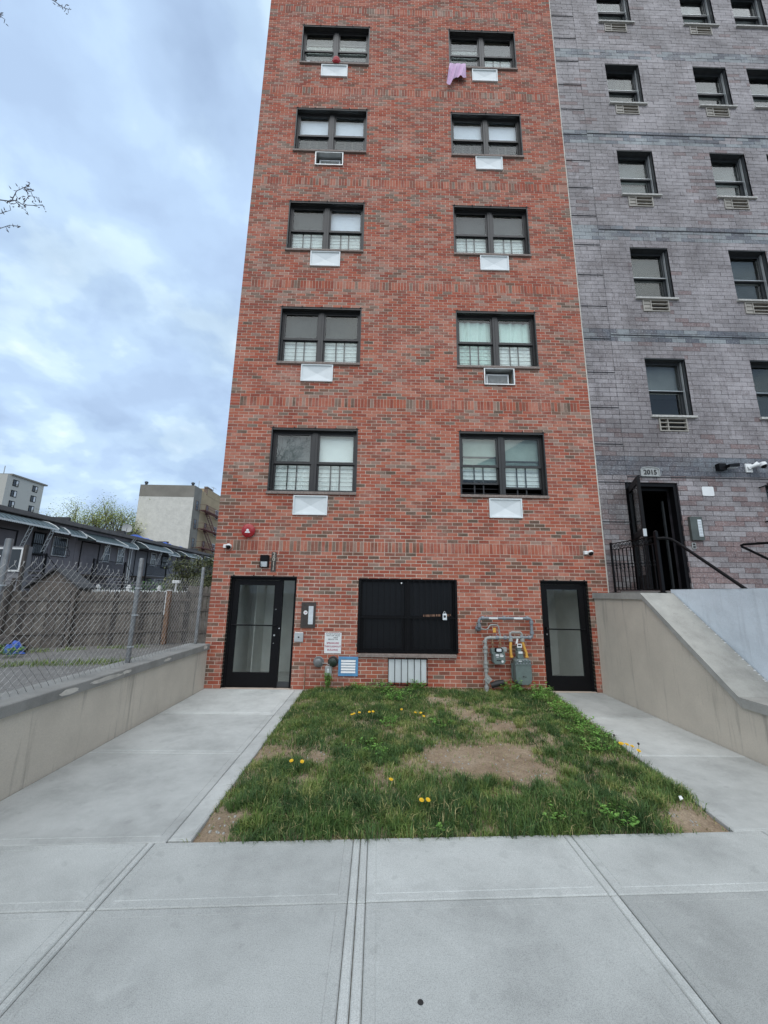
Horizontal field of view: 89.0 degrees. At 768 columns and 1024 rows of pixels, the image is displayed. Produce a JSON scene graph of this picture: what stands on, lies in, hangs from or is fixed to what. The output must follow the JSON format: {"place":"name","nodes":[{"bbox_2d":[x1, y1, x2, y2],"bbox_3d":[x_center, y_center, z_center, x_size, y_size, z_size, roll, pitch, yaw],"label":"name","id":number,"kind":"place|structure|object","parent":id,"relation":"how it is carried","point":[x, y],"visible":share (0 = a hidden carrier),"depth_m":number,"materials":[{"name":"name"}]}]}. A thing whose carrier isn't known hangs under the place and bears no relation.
{"place":"outdoors","nodes":[
{"label":"outdoors","id":0,"kind":"place"},
{"bbox_2d":[0,545,32,591],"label":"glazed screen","id":1,"kind":"object","parent":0,"point":[20,554],"visible":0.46,"depth_m":16.73,"materials":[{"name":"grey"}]},
{"bbox_2d":[0,547,23,571],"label":"window","id":2,"kind":"structure","parent":1,"relation":"in","point":[16,554],"depth_m":16.77,"materials":[{"name":"white plastic"}]},
{"bbox_2d":[0,505,87,591],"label":"row house","id":3,"kind":"structure","parent":0,"point":[48,538],"depth_m":22.60,"materials":[{"name":"grey"}]},
{"bbox_2d":[31,531,47,555],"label":"window","id":4,"kind":"structure","parent":3,"relation":"in","point":[38,541],"depth_m":22.69,"materials":[{"name":"black glass"}]},
{"bbox_2d":[50,535,69,557],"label":"window","id":5,"kind":"structure","parent":3,"relation":"in","point":[59,544],"depth_m":24.19,"materials":[{"name":"grey glass"}]},
{"bbox_2d":[23,568,96,592],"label":"garden shed","id":6,"kind":"structure","parent":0,"point":[48,575],"depth_m":14.71,"materials":[{"name":"grey"}]},
{"bbox_2d":[0,620,204,692],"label":"lot ground","id":7,"kind":"structure","parent":0,"point":[5,682],"depth_m":9.46,"materials":[{"name":"grey concrete"}]},
{"bbox_2d":[0,578,16,633],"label":"dead trunk","id":8,"kind":"object","parent":7,"relation":"on","point":[10,589],"visible":0.69,"depth_m":11.03,"materials":[{"name":"brown wood"}]},
{"bbox_2d":[0,643,24,657],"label":"leafy weed","id":9,"kind":"object","parent":7,"relation":"on","point":[14,649],"visible":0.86,"depth_m":9.71,"materials":[{"name":"green plant"}]},
{"bbox_2d":[0,634,27,653],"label":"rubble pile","id":10,"kind":"object","parent":7,"relation":"on","point":[6,640],"visible":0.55,"depth_m":10.47,"materials":[{"name":"grey"}]},
{"bbox_2d":[3,640,25,654],"bbox_3d":[-9.716,3.550,10.302,0.486,0.322,0.519,10,-15,-37],"label":"tarp bundle","id":11,"kind":"object","parent":7,"relation":"on","point":[14,644],"visible":0.52,"depth_m":10.18,"materials":[{"name":"blue plastic"}]},
{"bbox_2d":[0,655,138,668],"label":"weed strip","id":12,"kind":"object","parent":7,"relation":"on","point":[20,663],"visible":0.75,"depth_m":8.82,"materials":[{"name":"green plant"}]},
{"bbox_2d":[1,643,145,652],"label":"weed strip","id":13,"kind":"object","parent":7,"relation":"on","point":[40,650],"visible":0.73,"depth_m":10.86,"materials":[{"name":"green plant"}]},
{"bbox_2d":[0,590,191,647],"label":"wooden fence","id":14,"kind":"object","parent":7,"relation":"on","point":[47,602],"visible":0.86,"depth_m":11.82,"materials":[{"name":"brown wood"}]},
{"bbox_2d":[91,585,191,627],"bbox_3d":[-10.124,3.904,15.845,4.550,1.871,0.180,1,-12,-1],"label":"vinyl fence","id":15,"kind":"object","parent":7,"relation":"on","point":[129,587],"visible":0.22,"depth_m":15.91,"materials":[{"name":"white plastic"}]},
{"bbox_2d":[160,555,211,612],"bbox_3d":[-8.573,3.484,17.122,2.872,3.284,2.593,1,-12,-1],"label":"evergreen shrub","id":16,"kind":"object","parent":7,"relation":"on","point":[182,575],"visible":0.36,"depth_m":17.05,"materials":[{"name":"green plant"}]},
{"bbox_2d":[185,585,210,642],"bbox_3d":[-4.883,3.482,13.396,3.536,1.850,0.085,4,-12,-16],"label":"wooden fence","id":17,"kind":"object","parent":7,"relation":"on","point":[203,617],"visible":0.2,"depth_m":13.02,"materials":[{"name":"brown wood"}]},
{"bbox_2d":[182,550,214,615],"bbox_3d":[-7.224,3.310,16.717,2.630,3.496,2.296,1,-12,-1],"label":"evergreen shrub","id":18,"kind":"object","parent":7,"relation":"on","point":[209,575],"visible":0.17,"depth_m":16.51,"materials":[{"name":"green plant"}]},
{"bbox_2d":[70,524,138,592],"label":"row house","id":19,"kind":"structure","parent":0,"point":[99,547],"depth_m":27.89,"materials":[{"name":"grey"}]},
{"bbox_2d":[77,541,100,574],"bbox_3d":[-20.295,3.166,26.750,0.280,2.160,1.770,1,-12,-1],"label":"door","id":20,"kind":"structure","parent":19,"relation":"in","point":[82,541],"depth_m":26.46,"materials":[{"name":"black metal"}]},
{"bbox_2d":[103,546,110,561],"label":"window","id":21,"kind":"structure","parent":19,"relation":"in","point":[107,556],"depth_m":28.52,"materials":[{"name":"grey glass"}]},
{"bbox_2d":[116,548,124,563],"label":"window","id":22,"kind":"structure","parent":19,"relation":"in","point":[119,549],"depth_m":29.99,"materials":[{"name":"grey glass"}]},
{"bbox_2d":[0,0,270,530],"label":"sky","id":23,"kind":"structure","parent":0,"point":[133,124],"materials":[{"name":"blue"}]},
{"bbox_2d":[0,689,301,845],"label":"path","id":24,"kind":"structure","parent":0,"point":[167,775],"depth_m":3.53,"materials":[{"name":"concrete"}]},
{"bbox_2d":[125,537,179,592],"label":"row house","id":25,"kind":"structure","parent":0,"point":[156,555],"depth_m":33.70,"materials":[{"name":"grey"}]},
{"bbox_2d":[161,555,169,567],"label":"window","id":26,"kind":"structure","parent":25,"relation":"in","point":[164,560],"depth_m":36.18,"materials":[{"name":"black glass"}]},
{"bbox_2d":[167,546,204,591],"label":"row house","id":27,"kind":"structure","parent":0,"point":[187,552],"depth_m":39.69,"materials":[{"name":"grey"}]},
{"bbox_2d":[0,831,767,1023],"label":"sidewalk","id":28,"kind":"structure","parent":0,"point":[653,928],"depth_m":1.98,"materials":[{"name":"concrete"}]},
{"bbox_2d":[0,0,70,231],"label":"street tree","id":29,"kind":"object","parent":28,"relation":"on","point":[26,189],"visible":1,"depth_m":2.87,"materials":[{"name":"brown plant"}]},
{"bbox_2d":[192,688,728,842],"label":"soil","id":30,"kind":"structure","parent":0,"point":[685,816],"depth_m":3.86,"materials":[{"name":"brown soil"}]},
{"bbox_2d":[324,671,331,689],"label":"leafy weed","id":31,"kind":"object","parent":30,"relation":"on","point":[328,681],"visible":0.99,"depth_m":6.77,"materials":[{"name":"green plant"}]},
{"bbox_2d":[368,679,394,692],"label":"leafy weed","id":32,"kind":"object","parent":30,"relation":"on","point":[382,686],"visible":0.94,"depth_m":6.64,"materials":[{"name":"green plant"}]},
{"bbox_2d":[379,715,396,727],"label":"leafy weed","id":33,"kind":"object","parent":30,"relation":"on","point":[388,720],"visible":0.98,"depth_m":4.99,"materials":[{"name":"green plant"}]},
{"bbox_2d":[386,688,413,700],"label":"leafy weed","id":34,"kind":"object","parent":30,"relation":"on","point":[398,696],"visible":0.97,"depth_m":6.18,"materials":[{"name":"green plant"}]},
{"bbox_2d":[405,679,427,690],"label":"leafy weed","id":35,"kind":"object","parent":30,"relation":"on","point":[414,687],"visible":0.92,"depth_m":6.66,"materials":[{"name":"green plant"}]},
{"bbox_2d":[208,702,697,834],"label":"pebbles","id":36,"kind":"object","parent":30,"relation":"on","point":[218,832],"visible":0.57,"depth_m":3.63,"materials":[{"name":"stone"}]},
{"bbox_2d":[182,684,729,844],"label":"grass","id":37,"kind":"structure","parent":30,"relation":"on","point":[309,815],"depth_m":3.41,"materials":[{"name":"green plant"}]},
{"bbox_2d":[498,679,527,691],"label":"leafy weed","id":38,"kind":"object","parent":30,"relation":"on","point":[515,687],"visible":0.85,"depth_m":6.71,"materials":[{"name":"green plant"}]},
{"bbox_2d":[529,682,552,695],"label":"leafy weed","id":39,"kind":"object","parent":30,"relation":"on","point":[541,687],"visible":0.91,"depth_m":6.63,"materials":[{"name":"green plant"}]},
{"bbox_2d":[530,688,565,703],"bbox_3d":[2.555,2.881,6.111,0.467,0.214,0.392,-9,-15,38],"label":"leafy weed","id":40,"kind":"object","parent":30,"relation":"on","point":[546,699],"visible":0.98,"depth_m":6.12,"materials":[{"name":"green plant"}]},
{"bbox_2d":[540,800,575,824],"bbox_3d":[1.331,2.316,2.958,0.243,0.101,0.293,-8,-14,35],"label":"leafy weed","id":41,"kind":"object","parent":30,"relation":"on","point":[555,813],"visible":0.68,"depth_m":2.96,"materials":[{"name":"green plant"}]},
{"bbox_2d":[547,700,582,714],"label":"leafy weed","id":42,"kind":"object","parent":30,"relation":"on","point":[569,706],"visible":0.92,"depth_m":5.67,"materials":[{"name":"green plant"}]},
{"bbox_2d":[554,708,593,722],"bbox_3d":[2.553,2.723,5.219,0.360,0.198,0.518,6,-13,-23],"label":"leafy weed","id":43,"kind":"object","parent":30,"relation":"on","point":[573,716],"visible":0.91,"depth_m":5.21,"materials":[{"name":"green plant"}]},
{"bbox_2d":[565,719,613,737],"bbox_3d":[2.488,2.618,4.746,0.526,0.203,0.407,-6,-13,29],"label":"leafy weed","id":44,"kind":"object","parent":30,"relation":"on","point":[580,728],"visible":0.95,"depth_m":4.69,"materials":[{"name":"green plant"}]},
{"bbox_2d":[579,737,619,753],"bbox_3d":[2.323,2.533,4.237,0.406,0.159,0.361,-7,-14,32],"label":"leafy weed","id":45,"kind":"object","parent":30,"relation":"on","point":[599,747],"visible":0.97,"depth_m":4.21,"materials":[{"name":"green plant"}]},
{"bbox_2d":[595,801,639,828],"bbox_3d":[1.781,2.313,2.973,0.293,0.116,0.304,1,-12,-1],"label":"leafy weed","id":46,"kind":"object","parent":30,"relation":"on","point":[632,823],"visible":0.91,"depth_m":2.96,"materials":[{"name":"green plant"}]},
{"bbox_2d":[550,0,767,592],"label":"apartment building","id":47,"kind":"structure","parent":0,"point":[664,109],"depth_m":8.97,"materials":[{"name":"grey brick"}]},
{"bbox_2d":[596,0,634,23],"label":"window","id":48,"kind":"structure","parent":47,"relation":"in","point":[609,12],"depth_m":10.65,"materials":[{"name":"grey glass"}]},
{"bbox_2d":[605,64,647,105],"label":"window","id":49,"kind":"structure","parent":47,"relation":"in","point":[618,87],"depth_m":10.13,"materials":[{"name":"grey glass"}]},
{"bbox_2d":[616,150,662,196],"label":"window","id":50,"kind":"structure","parent":47,"relation":"in","point":[631,173],"depth_m":9.58,"materials":[{"name":"grey glass"}]},
{"bbox_2d":[640,466,660,476],"bbox_3d":[5.296,-0.804,7.787,0.381,0.204,0.033,1,-12,-1],"label":"number sign","id":51,"kind":"object","parent":47,"relation":"attached to","point":[650,471],"visible":1,"depth_m":7.78,"materials":[{"name":"plastic"}]},
{"bbox_2d":[629,247,678,299],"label":"window","id":52,"kind":"structure","parent":47,"relation":"in","point":[645,269],"depth_m":9.01,"materials":[{"name":"grey glass"}]},
{"bbox_2d":[644,358,697,417],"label":"window","id":53,"kind":"structure","parent":47,"relation":"in","point":[661,373],"depth_m":8.45,"materials":[{"name":"grey glass"}]},
{"bbox_2d":[687,517,704,540],"bbox_3d":[6.033,0.317,7.552,0.240,0.460,0.062,1,-12,-1],"label":"intercom","id":54,"kind":"object","parent":47,"relation":"attached to","point":[696,528],"visible":1,"depth_m":7.53,"materials":[{"name":"grey metal"}]},
{"bbox_2d":[679,0,719,26],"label":"window","id":55,"kind":"structure","parent":47,"relation":"in","point":[691,13],"depth_m":10.69,"materials":[{"name":"grey glass"}]},
{"bbox_2d":[701,486,714,495],"bbox_3d":[6.409,-0.410,7.735,0.235,0.190,0.009,1,-12,-1],"label":"blank plate","id":56,"kind":"object","parent":47,"relation":"attached to","point":[707,491],"visible":1,"depth_m":7.73,"materials":[{"name":"white plastic"}]},
{"bbox_2d":[692,67,737,108],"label":"window","id":57,"kind":"structure","parent":47,"relation":"in","point":[708,90],"depth_m":10.14,"materials":[{"name":"grey glass"}]},
{"bbox_2d":[715,463,739,470],"bbox_3d":[6.847,-0.905,7.757,0.400,0.140,0.184,1,-12,-1],"label":"flood light","id":58,"kind":"object","parent":47,"relation":"attached to","point":[721,466],"visible":1,"depth_m":7.75,"materials":[{"name":"black metal"}]},
{"bbox_2d":[709,153,757,199],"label":"window","id":59,"kind":"structure","parent":47,"relation":"in","point":[725,176],"depth_m":9.60,"materials":[{"name":"grey glass"}]},
{"bbox_2d":[728,250,767,301],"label":"window","id":60,"kind":"structure","parent":47,"relation":"in","point":[743,266],"depth_m":9.04,"materials":[{"name":"grey glass"}]},
{"bbox_2d":[730,0,767,28],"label":"window","id":61,"kind":"structure","parent":47,"relation":"in","point":[742,14],"depth_m":10.71,"materials":[{"name":"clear glass"}]},
{"bbox_2d":[744,461,766,472],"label":"security camera","id":62,"kind":"object","parent":47,"relation":"attached to","point":[748,468],"visible":1,"depth_m":7.78,"materials":[{"name":"white plastic"}]},
{"bbox_2d":[746,69,767,109],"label":"window","id":63,"kind":"structure","parent":47,"relation":"in","point":[759,90],"depth_m":10.22,"materials":[{"name":"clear glass"}]},
{"bbox_2d":[750,360,767,419],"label":"window","id":64,"kind":"structure","parent":47,"relation":"in","point":[759,369],"depth_m":8.50,"materials":[{"name":"clear glass"}]},
{"bbox_2d":[555,693,767,831],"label":"path","id":65,"kind":"structure","parent":0,"point":[730,786],"depth_m":4.09,"materials":[{"name":"concrete"}]},
{"bbox_3d":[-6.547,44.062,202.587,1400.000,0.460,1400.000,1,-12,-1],"label":"ground","id":66,"kind":"structure","parent":0,"visible":0},
{"bbox_2d":[0,466,47,513],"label":"apartment building","id":67,"kind":"structure","parent":66,"relation":"on","point":[20,492],"depth_m":127.67,"materials":[{"name":"grey concrete"}]},
{"bbox_2d":[37,503,100,527],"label":"spring tree","id":68,"kind":"object","parent":66,"relation":"on","point":[69,515],"visible":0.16,"depth_m":68.66,"materials":[{"name":"green plant"}]},
{"bbox_2d":[53,496,119,530],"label":"spring tree","id":69,"kind":"object","parent":66,"relation":"on","point":[74,514],"visible":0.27,"depth_m":69.12,"materials":[{"name":"green plant"}]},
{"bbox_2d":[67,503,112,528],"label":"spring tree","id":70,"kind":"object","parent":66,"relation":"on","point":[95,520],"visible":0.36,"depth_m":67.70,"materials":[{"name":"green plant"}]},
{"bbox_2d":[0,643,209,800],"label":"retaining wall","id":71,"kind":"structure","parent":66,"relation":"on","point":[45,729],"depth_m":4.07,"materials":[{"name":"beige paint"}]},
{"bbox_2d":[0,538,204,698],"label":"chain link fence","id":72,"kind":"object","parent":71,"relation":"on","point":[6,554],"visible":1,"depth_m":4.40,"materials":[{"name":"metal"}]},
{"bbox_2d":[75,499,135,534],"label":"spring tree","id":73,"kind":"object","parent":66,"relation":"on","point":[105,527],"visible":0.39,"depth_m":67.28,"materials":[{"name":"green plant"}]},
{"bbox_2d":[108,513,142,534],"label":"spring tree","id":74,"kind":"object","parent":66,"relation":"on","point":[124,524],"visible":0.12,"depth_m":68.17,"materials":[{"name":"green plant"}]},
{"bbox_2d":[85,489,166,535],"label":"spring tree","id":75,"kind":"object","parent":66,"relation":"on","point":[114,515],"visible":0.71,"depth_m":68.12,"materials":[{"name":"green plant"}]},
{"bbox_2d":[134,481,219,553],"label":"apartment building","id":76,"kind":"structure","parent":66,"relation":"on","point":[188,518],"depth_m":69.65,"materials":[{"name":"concrete"}]},
{"bbox_2d":[199,553,213,577],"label":"row house","id":77,"kind":"structure","parent":66,"relation":"on","point":[206,556],"depth_m":44.91,"materials":[{"name":"grey"}]},
{"bbox_2d":[204,0,608,692],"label":"apartment building","id":78,"kind":"structure","parent":66,"relation":"on","point":[410,446],"depth_m":8.27,"materials":[{"name":"red brick"}]},
{"bbox_2d":[241,524,254,536],"bbox_3d":[-2.562,0.351,7.382,0.259,0.259,0.101,1,-12,-1],"label":"alarm bell","id":79,"kind":"object","parent":78,"relation":"attached to","point":[247,530],"visible":1,"depth_m":7.35,"materials":[{"name":"red metal"}]},
{"bbox_2d":[259,555,269,567],"bbox_3d":[-2.220,0.916,7.272,0.150,0.230,0.097,1,-12,-1],"label":"wall lamp","id":80,"kind":"object","parent":78,"relation":"attached to","point":[264,561],"visible":1,"depth_m":7.24,"materials":[{"name":"black metal"}]},
{"bbox_2d":[271,552,276,571],"bbox_3d":[-2.064,0.932,7.315,0.090,0.360,0.012,1,-12,-1],"label":"number plate","id":81,"kind":"object","parent":78,"relation":"attached to","point":[273,562],"visible":1,"depth_m":7.31,"materials":[{"name":"grey metal"}]},
{"bbox_2d":[294,632,303,641],"bbox_3d":[-1.535,2.250,7.040,0.160,0.163,0.032,1,-12,-1],"label":"key box","id":82,"kind":"object","parent":78,"relation":"attached to","point":[298,636],"visible":1,"depth_m":7.03,"materials":[{"name":"metal"}]},
{"bbox_2d":[300,602,315,627],"bbox_3d":[-1.379,1.875,7.121,0.260,0.455,0.032,1,-12,-1],"label":"intercom","id":83,"kind":"object","parent":78,"relation":"attached to","point":[308,612],"visible":1,"depth_m":7.11,"materials":[{"name":"grey metal"}]},
{"bbox_2d":[266,426,359,494],"bbox_3d":[-1.401,-1.005,7.829,1.793,1.396,0.270,1,-12,-1],"label":"window","id":84,"kind":"structure","parent":78,"relation":"in","point":[312,461],"depth_m":7.90,"materials":[{"name":"glass"}]},
{"bbox_2d":[313,656,323,666],"bbox_3d":[-1.165,2.659,6.924,0.189,0.189,0.107,1,-12,-1],"label":"hose connection","id":85,"kind":"object","parent":78,"relation":"attached to","point":[318,661],"visible":1,"depth_m":6.90,"materials":[{"name":"metal"}]},
{"bbox_2d":[276,305,362,365],"bbox_3d":[-1.361,-3.737,8.396,1.793,1.396,0.270,1,-12,-1],"label":"window","id":86,"kind":"structure","parent":78,"relation":"in","point":[319,339],"depth_m":8.48,"materials":[{"name":"grey glass"}]},
{"bbox_2d":[285,200,364,252],"bbox_3d":[-1.322,-6.469,8.964,1.793,1.396,0.270,1,-12,-1],"label":"window","id":87,"kind":"structure","parent":78,"relation":"in","point":[325,231],"depth_m":9.05,"materials":[{"name":"grey glass"}]},
{"bbox_2d":[292,106,368,153],"bbox_3d":[-1.282,-9.202,9.531,1.793,1.396,0.270,1,-12,-1],"label":"window","id":88,"kind":"structure","parent":78,"relation":"in","point":[310,136],"depth_m":9.62,"materials":[{"name":"glass"}]},
{"bbox_2d":[324,633,341,652],"bbox_3d":[-0.921,2.358,7.042,0.302,0.356,0.006,1,-12,-1],"label":"sign","id":89,"kind":"object","parent":78,"relation":"attached to","point":[332,643],"visible":1,"depth_m":7.04,"materials":[{"name":"white plastic"}]},
{"bbox_2d":[328,656,337,666],"bbox_3d":[-0.907,2.655,6.929,0.189,0.189,0.107,1,-12,-1],"label":"hose connection","id":90,"kind":"object","parent":78,"relation":"attached to","point":[332,661],"visible":1,"depth_m":6.89,"materials":[{"name":"green metal"}]},
{"bbox_2d":[299,24,369,66],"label":"window","id":91,"kind":"structure","parent":78,"relation":"in","point":[319,51],"depth_m":10.20,"materials":[{"name":"grey glass"}]},
{"bbox_2d":[338,657,357,675],"bbox_3d":[-0.637,2.747,6.959,0.350,0.323,0.019,1,-12,-1],"label":"sign","id":92,"kind":"object","parent":78,"relation":"attached to","point":[347,666],"depth_m":6.96,"materials":[{"name":"blue metal"}]},
{"bbox_2d":[357,578,458,657],"bbox_3d":[0.434,1.942,7.214,1.831,1.381,0.210,1,-12,-1],"label":"window","id":93,"kind":"structure","parent":78,"relation":"in","point":[391,621],"depth_m":7.23,"materials":[{"name":"black metal"}]},
{"bbox_2d":[447,63,465,84],"bbox_3d":[1.801,-10.944,9.838,0.500,0.771,0.268,1,-12,-1],"label":"garment","id":94,"kind":"object","parent":78,"relation":"hanging from","point":[456,70],"visible":1,"depth_m":9.76,"materials":[{"name":"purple fabric"}]},
{"bbox_2d":[447,29,517,70],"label":"window","id":95,"kind":"structure","parent":78,"relation":"in","point":[479,56],"depth_m":10.25,"materials":[{"name":"grey glass"}]},
{"bbox_2d":[450,111,523,158],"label":"window","id":96,"kind":"structure","parent":78,"relation":"in","point":[483,140],"depth_m":9.67,"materials":[{"name":"glass"}]},
{"bbox_2d":[452,204,531,256],"bbox_3d":[2.451,-6.404,9.014,1.793,1.396,0.270,1,-12,-1],"label":"window","id":97,"kind":"structure","parent":78,"relation":"in","point":[488,235],"depth_m":9.10,"materials":[{"name":"black glass"}]},
{"bbox_2d":[454,310,539,369],"bbox_3d":[2.411,-3.670,8.456,1.793,1.396,0.289,1,-12,-1],"label":"window","id":98,"kind":"structure","parent":78,"relation":"in","point":[494,344],"depth_m":8.52,"materials":[{"name":"glass"}]},
{"bbox_2d":[475,616,533,691],"bbox_3d":[2.163,2.567,6.922,1.038,1.408,0.173,0,-12,5],"label":"gas pipework","id":99,"kind":"object","parent":78,"relation":"attached to","point":[488,680],"visible":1,"depth_m":6.97,"materials":[{"name":"grey metal"}]},
{"bbox_2d":[490,639,506,663],"bbox_3d":[2.024,2.454,6.896,0.270,0.427,0.176,1,-12,-1],"label":"gas meter","id":100,"kind":"object","parent":99,"relation":"attached to","point":[497,655],"visible":1,"depth_m":6.82,"materials":[{"name":"grey paint"}]},
{"bbox_2d":[508,631,532,684],"bbox_3d":[2.395,2.561,6.882,0.355,0.882,0.232,1,-12,-1],"label":"gas meter","id":101,"kind":"object","parent":99,"relation":"attached to","point":[521,667],"visible":1,"depth_m":6.77,"materials":[{"name":"grey paint"}]},
{"bbox_2d":[459,430,549,498],"bbox_3d":[2.371,-0.939,7.880,1.793,1.396,0.270,1,-12,-1],"label":"window","id":102,"kind":"structure","parent":78,"relation":"in","point":[517,460],"depth_m":7.97,"materials":[{"name":"glass"}]},
{"bbox_2d":[621,591,670,592],"bbox_3d":[5.685,1.988,5.279,2.490,1.775,3.802,1,-12,-1],"label":"stoop","id":103,"kind":"object","parent":66,"relation":"on","point":[643,591],"visible":0.04,"depth_m":6.70,"materials":[{"name":"concrete"}]},
{"bbox_2d":[609,530,666,592],"bbox_3d":[4.343,0.895,6.781,0.088,1.002,1.128,2,-12,-8],"label":"iron railing","id":104,"kind":"object","parent":103,"relation":"on","point":[659,562],"visible":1,"depth_m":6.65,"materials":[{"name":"black metal"}]},
{"bbox_2d":[657,537,746,588],"bbox_3d":[4.589,1.202,4.795,0.173,2.187,2.756,2,-12,-4],"label":"handrail","id":105,"kind":"object","parent":104,"relation":"attached to","point":[734,581],"visible":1,"depth_m":5.57,"materials":[{"name":"black metal"}]},
{"bbox_2d":[740,542,767,559],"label":"handrail","id":106,"kind":"object","parent":103,"relation":"on","point":[752,551],"visible":1,"depth_m":6.91,"materials":[{"name":"black metal"}]},
{"bbox_2d":[592,593,767,766],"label":"stoop wall","id":107,"kind":"structure","parent":66,"relation":"on","point":[672,658],"depth_m":5.28,"materials":[{"name":"beige paint"}]},
{"bbox_2d":[671,588,767,681],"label":"stoop parapet","id":108,"kind":"structure","parent":66,"relation":"on","point":[735,620],"depth_m":4.90,"materials":[{"name":"grey concrete"}]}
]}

